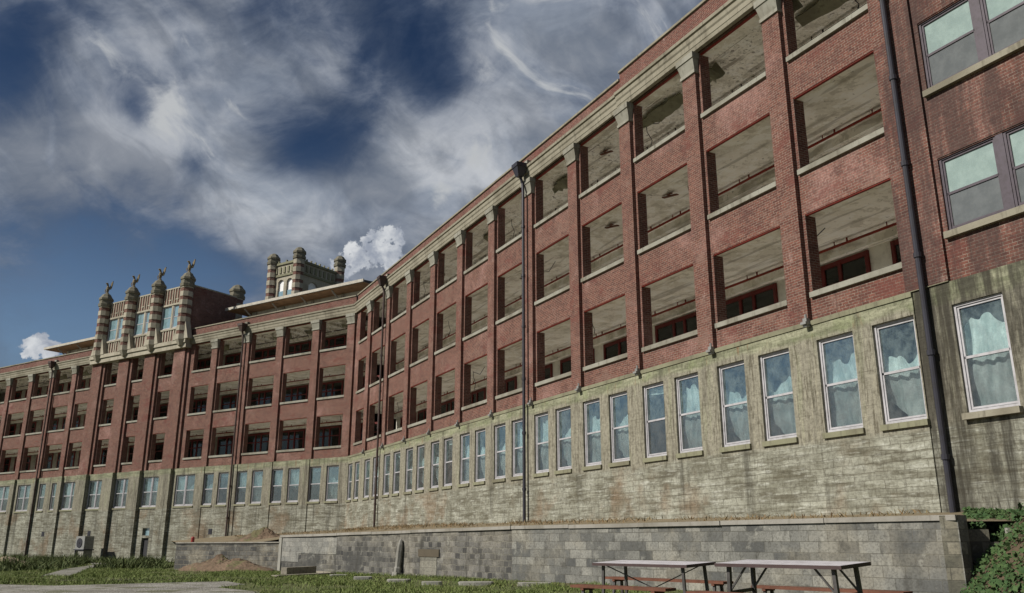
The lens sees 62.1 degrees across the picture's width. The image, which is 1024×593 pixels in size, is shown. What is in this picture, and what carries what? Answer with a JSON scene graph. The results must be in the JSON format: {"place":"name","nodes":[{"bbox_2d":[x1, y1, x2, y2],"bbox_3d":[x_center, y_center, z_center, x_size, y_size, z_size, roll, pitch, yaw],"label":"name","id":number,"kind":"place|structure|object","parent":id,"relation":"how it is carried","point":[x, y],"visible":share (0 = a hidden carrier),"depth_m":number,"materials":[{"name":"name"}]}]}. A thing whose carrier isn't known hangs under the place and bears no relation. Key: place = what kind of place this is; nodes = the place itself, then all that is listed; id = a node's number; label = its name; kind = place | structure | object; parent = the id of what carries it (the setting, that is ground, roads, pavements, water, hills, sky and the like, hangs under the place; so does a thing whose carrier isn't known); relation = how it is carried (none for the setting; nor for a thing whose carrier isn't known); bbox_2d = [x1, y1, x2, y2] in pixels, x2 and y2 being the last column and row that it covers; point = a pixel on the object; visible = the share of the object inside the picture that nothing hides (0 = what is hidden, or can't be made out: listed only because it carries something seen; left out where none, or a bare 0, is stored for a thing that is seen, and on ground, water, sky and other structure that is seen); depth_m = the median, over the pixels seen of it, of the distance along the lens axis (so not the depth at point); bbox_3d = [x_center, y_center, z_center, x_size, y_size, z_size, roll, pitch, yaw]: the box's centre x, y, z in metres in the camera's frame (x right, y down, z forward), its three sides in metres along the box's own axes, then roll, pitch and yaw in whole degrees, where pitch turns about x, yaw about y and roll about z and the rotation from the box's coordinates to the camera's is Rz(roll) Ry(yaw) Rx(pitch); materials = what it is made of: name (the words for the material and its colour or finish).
{"place":"outdoors","nodes":[
{"label":"outdoors","id":0,"kind":"place"},
{"bbox_2d":[0,0,701,366],"label":"sky","id":1,"kind":"structure","parent":0,"point":[142,137],"materials":[{"name":"blue"}]},
{"bbox_2d":[0,563,762,592],"bbox_3d":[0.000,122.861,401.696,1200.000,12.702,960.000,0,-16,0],"label":"ground","id":2,"kind":"structure","parent":0,"point":[259,588],"depth_m":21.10,"materials":[{"name":"green plant"}]},
{"bbox_2d":[45,563,105,575],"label":"footpath","id":3,"kind":"structure","parent":2,"relation":"on","point":[69,571],"depth_m":34.95,"materials":[{"name":"concrete"}]},
{"bbox_2d":[73,536,93,558],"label":"cooling unit","id":4,"kind":"object","parent":2,"relation":"on","point":[84,544],"visible":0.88,"depth_m":72.55,"materials":[{"name":"metal"}]},
{"bbox_2d":[0,551,174,571],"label":"weeds","id":5,"kind":"object","parent":2,"relation":"on","point":[38,562],"visible":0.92,"depth_m":42.98,"materials":[{"name":"green plant"}]},
{"bbox_2d":[0,581,258,592],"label":"gravel drive","id":6,"kind":"structure","parent":2,"relation":"on","point":[194,587],"depth_m":19.27,"materials":[{"name":"grey gravel"}]},
{"bbox_2d":[178,554,274,571],"bbox_3d":[-12.057,11.330,36.142,5.597,0.764,2.154,-9,-18,28],"label":"earth heap","id":7,"kind":"object","parent":2,"relation":"on","point":[220,562],"visible":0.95,"depth_m":35.46,"materials":[{"name":"brown soil"}]},
{"bbox_2d":[174,542,279,570],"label":"block wall","id":8,"kind":"structure","parent":2,"relation":"on","point":[263,554],"depth_m":37.80,"materials":[{"name":"concrete"}]},
{"bbox_2d":[233,527,279,541],"bbox_3d":[-12.810,12.378,44.204,2.516,0.787,3.901,12,-20,-36],"label":"earth heap","id":9,"kind":"object","parent":8,"relation":"on","point":[263,533],"visible":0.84,"depth_m":43.58,"materials":[{"name":"brown soil"}]},
{"bbox_2d":[281,566,315,574],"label":"timber beam","id":10,"kind":"structure","parent":2,"relation":"on","point":[298,570],"depth_m":28.54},
{"bbox_2d":[277,526,511,579],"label":"stone retaining wall","id":11,"kind":"structure","parent":2,"relation":"on","point":[481,552],"depth_m":27.94,"materials":[{"name":"stone"}]},
{"bbox_2d":[392,539,402,575],"bbox_3d":[-3.761,8.701,28.294,0.254,1.230,0.300,16,-19,-34],"label":"stone post","id":12,"kind":"object","parent":2,"relation":"on","point":[398,561],"visible":0.89,"depth_m":28.21,"materials":[{"name":"grey stone"}]},
{"bbox_2d":[458,581,493,585],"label":"paving slab","id":13,"kind":"structure","parent":2,"relation":"on","point":[481,583],"depth_m":20.63,"materials":[{"name":"concrete"}]},
{"bbox_2d":[0,0,1023,562],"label":"brick sanatorium","id":14,"kind":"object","parent":2,"relation":"on","point":[726,258],"visible":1,"depth_m":31.49,"materials":[{"name":"red brick"}]},
{"bbox_2d":[0,486,9,511],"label":"sash window","id":15,"kind":"structure","parent":14,"relation":"in","point":[6,489],"depth_m":85.31,"materials":[{"name":"white glass"}]},
{"bbox_2d":[15,485,25,511],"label":"sash window","id":16,"kind":"structure","parent":14,"relation":"in","point":[21,491],"depth_m":83.76,"materials":[{"name":"white glass"}]},
{"bbox_2d":[22,485,30,510],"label":"sash window","id":17,"kind":"structure","parent":14,"relation":"in","point":[27,490],"depth_m":83.19,"materials":[{"name":"glass"}]},
{"bbox_2d":[37,484,45,510],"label":"sash window","id":18,"kind":"structure","parent":14,"relation":"in","point":[43,486],"depth_m":81.77,"materials":[{"name":"white glass"}]},
{"bbox_2d":[35,453,53,469],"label":"gallery window","id":19,"kind":"structure","parent":14,"relation":"in","point":[50,458],"depth_m":88.90,"materials":[{"name":"black glass"}]},
{"bbox_2d":[56,451,75,467],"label":"gallery window","id":20,"kind":"structure","parent":14,"relation":"in","point":[73,452],"depth_m":86.84,"materials":[{"name":"red paint"}]},
{"bbox_2d":[61,482,72,509],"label":"sash window","id":21,"kind":"structure","parent":14,"relation":"in","point":[68,485],"depth_m":79.53,"materials":[{"name":"white glass"}]},
{"bbox_2d":[86,480,97,508],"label":"sash window","id":22,"kind":"structure","parent":14,"relation":"in","point":[93,484],"depth_m":77.39,"materials":[{"name":"glass"}]},
{"bbox_2d":[94,480,101,508],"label":"sash window","id":23,"kind":"structure","parent":14,"relation":"in","point":[99,483],"depth_m":76.88,"materials":[{"name":"white glass"}]},
{"bbox_2d":[107,318,117,340],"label":"sash window","id":24,"kind":"structure","parent":14,"relation":"in","point":[113,323],"depth_m":81.26,"materials":[{"name":"glass"}]},
{"bbox_2d":[113,479,124,507],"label":"sash window","id":25,"kind":"structure","parent":14,"relation":"in","point":[119,488],"depth_m":75.23,"materials":[{"name":"white glass"}]},
{"bbox_2d":[134,312,143,335],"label":"sash window","id":26,"kind":"structure","parent":14,"relation":"in","point":[139,317],"depth_m":79.07,"materials":[{"name":"glass"}]},
{"bbox_2d":[141,477,153,506],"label":"sash window","id":27,"kind":"structure","parent":14,"relation":"in","point":[147,486],"depth_m":73.11,"materials":[{"name":"white glass"}]},
{"bbox_2d":[150,477,158,506],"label":"sash window","id":28,"kind":"structure","parent":14,"relation":"in","point":[155,479],"depth_m":72.58,"materials":[{"name":"white glass"}]},
{"bbox_2d":[154,443,163,459],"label":"gallery window","id":29,"kind":"structure","parent":14,"relation":"in","point":[158,454],"depth_m":79.24,"materials":[{"name":"red paint"}]},
{"bbox_2d":[159,404,167,416],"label":"gallery window","id":30,"kind":"structure","parent":14,"relation":"in","point":[163,411],"depth_m":80.27,"materials":[{"name":"black glass"}]},
{"bbox_2d":[160,306,171,329],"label":"sash window","id":31,"kind":"structure","parent":14,"relation":"in","point":[166,313],"depth_m":76.95,"materials":[{"name":"glass"}]},
{"bbox_2d":[172,304,178,327],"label":"sash window","id":32,"kind":"structure","parent":14,"relation":"in","point":[175,314],"depth_m":76.25,"materials":[{"name":"glass"}]},
{"bbox_2d":[174,475,186,505],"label":"sash window","id":33,"kind":"structure","parent":14,"relation":"in","point":[181,479],"depth_m":70.74,"materials":[{"name":"white glass"}]},
{"bbox_2d":[184,474,194,505],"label":"sash window","id":34,"kind":"structure","parent":14,"relation":"in","point":[190,479],"depth_m":70.10,"materials":[{"name":"glass"}]},
{"bbox_2d":[188,439,202,457],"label":"gallery window","id":35,"kind":"structure","parent":14,"relation":"in","point":[195,446],"depth_m":76.43,"materials":[{"name":"red paint"}]},
{"bbox_2d":[192,398,206,412],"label":"gallery window","id":36,"kind":"structure","parent":14,"relation":"in","point":[199,405],"depth_m":77.46,"materials":[{"name":"red paint"}]},
{"bbox_2d":[197,358,210,369],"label":"gallery window","id":37,"kind":"structure","parent":14,"relation":"in","point":[205,363],"depth_m":78.56,"materials":[{"name":"red paint"}]},
{"bbox_2d":[202,473,213,504],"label":"sash window","id":38,"kind":"structure","parent":14,"relation":"in","point":[208,480],"depth_m":68.88,"materials":[{"name":"glass"}]},
{"bbox_2d":[216,472,228,504],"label":"sash window","id":39,"kind":"structure","parent":14,"relation":"in","point":[223,477],"depth_m":67.96,"materials":[{"name":"grey glass"}]},
{"bbox_2d":[216,436,233,454],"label":"gallery window","id":40,"kind":"structure","parent":14,"relation":"in","point":[224,444],"depth_m":74.33,"materials":[{"name":"red paint"}]},
{"bbox_2d":[220,394,236,409],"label":"gallery window","id":41,"kind":"structure","parent":14,"relation":"in","point":[227,402],"depth_m":75.39,"materials":[{"name":"red paint"}]},
{"bbox_2d":[225,353,240,364],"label":"gallery window","id":42,"kind":"structure","parent":14,"relation":"in","point":[234,358],"depth_m":76.47,"materials":[{"name":"black glass"}]},
{"bbox_2d":[235,471,246,503],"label":"sash window","id":43,"kind":"structure","parent":14,"relation":"in","point":[242,475],"depth_m":66.81,"materials":[{"name":"grey glass"}]},
{"bbox_2d":[250,470,262,503],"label":"sash window","id":44,"kind":"structure","parent":14,"relation":"in","point":[257,474],"depth_m":65.82,"materials":[{"name":"grey glass"}]},
{"bbox_2d":[247,432,269,452],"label":"gallery window","id":45,"kind":"structure","parent":14,"relation":"in","point":[259,442],"depth_m":72.10,"materials":[{"name":"red paint"}]},
{"bbox_2d":[251,390,272,405],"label":"gallery window","id":46,"kind":"structure","parent":14,"relation":"in","point":[260,397],"depth_m":73.14,"materials":[{"name":"red paint"}]},
{"bbox_2d":[255,347,275,360],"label":"gallery window","id":47,"kind":"structure","parent":14,"relation":"in","point":[267,353],"depth_m":74.21,"materials":[{"name":"black glass"}]},
{"bbox_2d":[270,469,282,502],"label":"sash window","id":48,"kind":"structure","parent":14,"relation":"in","point":[277,474],"depth_m":64.69,"materials":[{"name":"grey glass"}]},
{"bbox_2d":[282,429,304,449],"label":"gallery window","id":49,"kind":"structure","parent":14,"relation":"in","point":[291,439],"depth_m":69.86,"materials":[{"name":"red paint"}]},
{"bbox_2d":[287,468,299,501],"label":"sash window","id":50,"kind":"structure","parent":14,"relation":"in","point":[293,479],"depth_m":63.76,"materials":[{"name":"grey glass"}]},
{"bbox_2d":[285,385,307,401],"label":"gallery window","id":51,"kind":"structure","parent":14,"relation":"in","point":[295,393],"depth_m":70.89,"materials":[{"name":"black glass"}]},
{"bbox_2d":[289,341,310,354],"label":"gallery window","id":52,"kind":"structure","parent":14,"relation":"in","point":[302,347],"depth_m":71.96,"materials":[{"name":"red paint"}]},
{"bbox_2d":[308,466,320,501],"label":"sash window","id":53,"kind":"structure","parent":14,"relation":"in","point":[315,472],"depth_m":62.61,"materials":[{"name":"grey glass"}]},
{"bbox_2d":[319,425,340,446],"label":"gallery window","id":54,"kind":"structure","parent":14,"relation":"in","point":[331,435],"depth_m":67.70,"materials":[{"name":"red paint"}]},
{"bbox_2d":[325,465,338,500],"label":"sash window","id":55,"kind":"structure","parent":14,"relation":"in","point":[333,470],"depth_m":61.61,"materials":[{"name":"grey glass"}]},
{"bbox_2d":[322,380,343,396],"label":"gallery window","id":56,"kind":"structure","parent":14,"relation":"in","point":[334,388],"depth_m":68.73,"materials":[{"name":"red paint"}]},
{"bbox_2d":[325,335,345,348],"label":"gallery window","id":57,"kind":"structure","parent":14,"relation":"in","point":[338,341],"depth_m":69.80,"materials":[{"name":"red paint"}]},
{"bbox_2d":[348,463,352,499],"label":"sash window","id":58,"kind":"structure","parent":14,"relation":"in","point":[350,465],"depth_m":60.33,"materials":[{"name":"grey glass"}]},
{"bbox_2d":[354,461,359,498],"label":"sash window","id":59,"kind":"structure","parent":14,"relation":"in","point":[357,463],"depth_m":58.94,"materials":[{"name":"grey glass"}]},
{"bbox_2d":[364,459,369,497],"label":"sash window","id":60,"kind":"structure","parent":14,"relation":"in","point":[367,467],"depth_m":57.01,"materials":[{"name":"grey glass"}]},
{"bbox_2d":[383,454,389,494],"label":"sash window","id":61,"kind":"structure","parent":14,"relation":"in","point":[387,457],"depth_m":53.59,"materials":[{"name":"grey paint"}]},
{"bbox_2d":[393,451,399,493],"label":"sash window","id":62,"kind":"structure","parent":14,"relation":"in","point":[397,454],"depth_m":52.01,"materials":[{"name":"grey paint"}]},
{"bbox_2d":[406,447,412,491],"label":"sash window","id":63,"kind":"structure","parent":14,"relation":"in","point":[409,466],"depth_m":50.16,"materials":[{"name":"grey paint"}]},
{"bbox_2d":[417,444,424,489],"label":"sash window","id":64,"kind":"structure","parent":14,"relation":"in","point":[421,449],"depth_m":48.57,"materials":[{"name":"grey paint"}]},
{"bbox_2d":[417,408,426,421],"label":"gallery window","id":65,"kind":"structure","parent":14,"relation":"in","point":[421,415],"depth_m":59.37,"materials":[{"name":"red paint"}]},
{"bbox_2d":[431,441,438,487],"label":"sash window","id":66,"kind":"structure","parent":14,"relation":"in","point":[435,445],"depth_m":46.71,"materials":[{"name":"grey paint"}]},
{"bbox_2d":[441,398,454,413],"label":"gallery window","id":67,"kind":"structure","parent":14,"relation":"in","point":[447,406],"depth_m":55.40,"materials":[{"name":"red paint"}]},
{"bbox_2d":[444,437,452,485],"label":"sash window","id":68,"kind":"structure","parent":14,"relation":"in","point":[449,441],"depth_m":45.13,"materials":[{"name":"grey paint"}]},
{"bbox_2d":[461,432,469,483],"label":"sash window","id":69,"kind":"structure","parent":14,"relation":"in","point":[465,438],"depth_m":43.26,"materials":[{"name":"grey paint"}]},
{"bbox_2d":[470,387,485,403],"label":"gallery window","id":70,"kind":"structure","parent":14,"relation":"in","point":[479,395],"depth_m":51.35,"materials":[{"name":"red paint"}]},
{"bbox_2d":[476,428,484,481],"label":"sash window","id":71,"kind":"structure","parent":14,"relation":"in","point":[480,434],"depth_m":41.69,"materials":[{"name":"grey paint"}]},
{"bbox_2d":[495,423,504,478],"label":"sash window","id":72,"kind":"structure","parent":14,"relation":"in","point":[499,429],"depth_m":39.84,"materials":[{"name":"grey paint"}]},
{"bbox_2d":[505,376,516,392],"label":"gallery window","id":73,"kind":"structure","parent":14,"relation":"in","point":[510,384],"depth_m":47.63,"materials":[{"name":"red paint"}]},
{"bbox_2d":[513,419,522,476],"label":"sash window","id":74,"kind":"structure","parent":14,"relation":"in","point":[517,424],"depth_m":38.28,"materials":[{"name":"grey paint"}]},
{"bbox_2d":[536,412,548,472],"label":"sash window","id":75,"kind":"structure","parent":14,"relation":"in","point":[541,419],"depth_m":36.36,"materials":[{"name":"grey paint"}]},
{"bbox_2d":[545,363,552,379],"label":"gallery window","id":76,"kind":"structure","parent":14,"relation":"in","point":[548,368],"depth_m":43.94,"materials":[{"name":"red paint"}]},
{"bbox_2d":[557,406,571,469],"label":"sash window","id":77,"kind":"structure","parent":14,"relation":"in","point":[563,414],"depth_m":34.80,"materials":[{"name":"grey paint"}]},
{"bbox_2d":[560,348,594,374],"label":"gallery window","id":78,"kind":"structure","parent":14,"relation":"in","point":[565,364],"depth_m":42.46,"materials":[{"name":"red paint"}]},
{"bbox_2d":[584,398,600,465],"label":"sash window","id":79,"kind":"structure","parent":14,"relation":"in","point":[591,408],"depth_m":32.93,"materials":[{"name":"grey paint"}]},
{"bbox_2d":[603,336,626,359],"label":"gallery window","id":80,"kind":"structure","parent":14,"relation":"in","point":[617,347],"depth_m":38.70,"materials":[{"name":"black glass"}]},
{"bbox_2d":[610,391,629,462],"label":"sash window","id":81,"kind":"structure","parent":14,"relation":"in","point":[618,402],"depth_m":31.34,"materials":[{"name":"grey paint"}]},
{"bbox_2d":[644,382,666,457],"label":"sash window","id":82,"kind":"structure","parent":14,"relation":"in","point":[653,393],"depth_m":29.54,"materials":[{"name":"grey paint"}]},
{"bbox_2d":[655,312,696,342],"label":"gallery window","id":83,"kind":"structure","parent":14,"relation":"in","point":[687,323],"depth_m":34.86,"materials":[{"name":"black glass"}]},
{"bbox_2d":[676,372,701,452],"bbox_3d":[5.931,3.815,27.750,0.327,2.520,1.230,8,-18,-26],"label":"sash window","id":84,"kind":"structure","parent":14,"relation":"in","point":[688,402],"depth_m":27.89,"materials":[{"name":"white glass"}]},
{"bbox_2d":[719,360,749,446],"bbox_3d":[6.913,3.285,25.899,0.328,2.520,1.230,8,-18,-26],"label":"sash window","id":85,"kind":"structure","parent":14,"relation":"in","point":[732,376],"depth_m":26.02,"materials":[{"name":"white glass"}]},
{"bbox_2d":[726,283,778,318],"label":"gallery window","id":86,"kind":"structure","parent":14,"relation":"in","point":[765,296],"depth_m":30.99,"materials":[{"name":"red paint"}]},
{"bbox_2d":[760,348,796,440],"bbox_3d":[7.746,2.833,24.323,0.319,2.520,1.230,8,-18,-26],"label":"sash window","id":87,"kind":"structure","parent":14,"relation":"in","point":[775,366],"depth_m":24.44,"materials":[{"name":"white glass"}]},
{"bbox_2d":[818,332,862,431],"bbox_3d":[8.779,2.279,22.391,0.328,2.520,1.230,8,-18,-26],"label":"sash window","id":88,"kind":"structure","parent":14,"relation":"in","point":[837,353],"depth_m":22.49,"materials":[{"name":"glass"}]},
{"bbox_2d":[820,250,871,287],"bbox_3d":[10.442,0.290,27.593,0.085,2.850,3.110,8,-18,-26],"label":"gallery window","id":89,"kind":"structure","parent":14,"relation":"in","point":[858,264],"depth_m":27.33,"materials":[{"name":"red paint"}]},
{"bbox_2d":[890,239,900,263],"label":"gallery window","id":90,"kind":"structure","parent":14,"relation":"in","point":[894,244],"depth_m":25.70,"materials":[{"name":"red paint"}]},
{"bbox_2d":[874,316,926,423],"bbox_3d":[9.616,1.827,20.816,0.328,2.520,1.230,8,-18,-26],"label":"sash window","id":91,"kind":"structure","parent":14,"relation":"in","point":[904,379],"depth_m":20.90,"materials":[{"name":"grey paint"}]},
{"bbox_2d":[918,0,981,87],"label":"sash window","id":92,"kind":"structure","parent":14,"relation":"in","point":[949,39],"depth_m":20.81,"materials":[{"name":"glass"}]},
{"bbox_2d":[939,136,1006,229],"bbox_3d":[10.722,-2.585,19.759,0.130,1.900,1.450,8,-18,-26],"label":"sash window","id":93,"kind":"structure","parent":14,"relation":"in","point":[973,190],"depth_m":19.77,"materials":[{"name":"glass"}]},
{"bbox_2d":[953,292,1020,411],"bbox_3d":[10.647,1.283,18.916,0.327,2.520,1.230,8,-18,-26],"label":"sash window","id":94,"kind":"structure","parent":14,"relation":"in","point":[990,358],"depth_m":19.03,"materials":[{"name":"grey paint"}]},
{"bbox_2d":[979,0,1023,55],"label":"sash window","id":95,"kind":"structure","parent":14,"relation":"in","point":[1003,20],"depth_m":19.61,"materials":[{"name":"glass"}]},
{"bbox_2d":[1003,124,1023,206],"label":"sash window","id":96,"kind":"structure","parent":14,"relation":"in","point":[1014,137],"depth_m":18.87,"materials":[{"name":"glass"}]},
{"bbox_2d":[570,584,675,592],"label":"wooden bench","id":97,"kind":"object","parent":2,"relation":"on","point":[584,587],"visible":1,"depth_m":12.69,"materials":[{"name":"brown wood"}]},
{"bbox_2d":[592,560,715,592],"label":"picnic table","id":98,"kind":"object","parent":2,"relation":"on","point":[682,565],"visible":0.84,"depth_m":13.60,"materials":[{"name":"laminate"}]},
{"bbox_2d":[605,576,733,592],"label":"wooden bench","id":99,"kind":"object","parent":2,"relation":"on","point":[714,583],"visible":0.8,"depth_m":15.05,"materials":[{"name":"brown wood"}]},
{"bbox_2d":[511,515,973,592],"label":"block retaining wall","id":100,"kind":"structure","parent":2,"relation":"on","point":[902,553],"depth_m":17.36,"materials":[{"name":"concrete"}]},
{"bbox_2d":[714,560,870,592],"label":"picnic table","id":101,"kind":"object","parent":2,"relation":"on","point":[835,566],"visible":1,"depth_m":10.78,"materials":[{"name":"laminate"}]},
{"bbox_2d":[751,585,912,592],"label":"wooden bench","id":102,"kind":"object","parent":2,"relation":"on","point":[766,588],"visible":0.85,"depth_m":12.61,"materials":[{"name":"brown wood"}]},
{"bbox_2d":[939,515,1011,592],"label":"stepped block wall","id":103,"kind":"structure","parent":2,"relation":"on","point":[979,540],"depth_m":14.23,"materials":[{"name":"concrete"}]},
{"bbox_2d":[960,502,1023,592],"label":"ivy","id":104,"kind":"object","parent":103,"relation":"on","point":[997,569],"visible":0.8,"depth_m":13.80,"materials":[{"name":"green plant"}]},
{"bbox_2d":[235,508,928,536],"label":"dry grass","id":105,"kind":"structure","parent":0,"point":[469,525],"depth_m":30.82,"materials":[{"name":"plant"}]},
{"bbox_2d":[173,512,1011,541],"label":"terrace","id":106,"kind":"structure","parent":0,"point":[223,539],"depth_m":29.17,"materials":[{"name":"concrete"}]},
{"bbox_2d":[968,516,1023,592],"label":"bank","id":107,"kind":"structure","parent":0,"point":[1015,548],"depth_m":13.38,"materials":[{"name":"green plant"}]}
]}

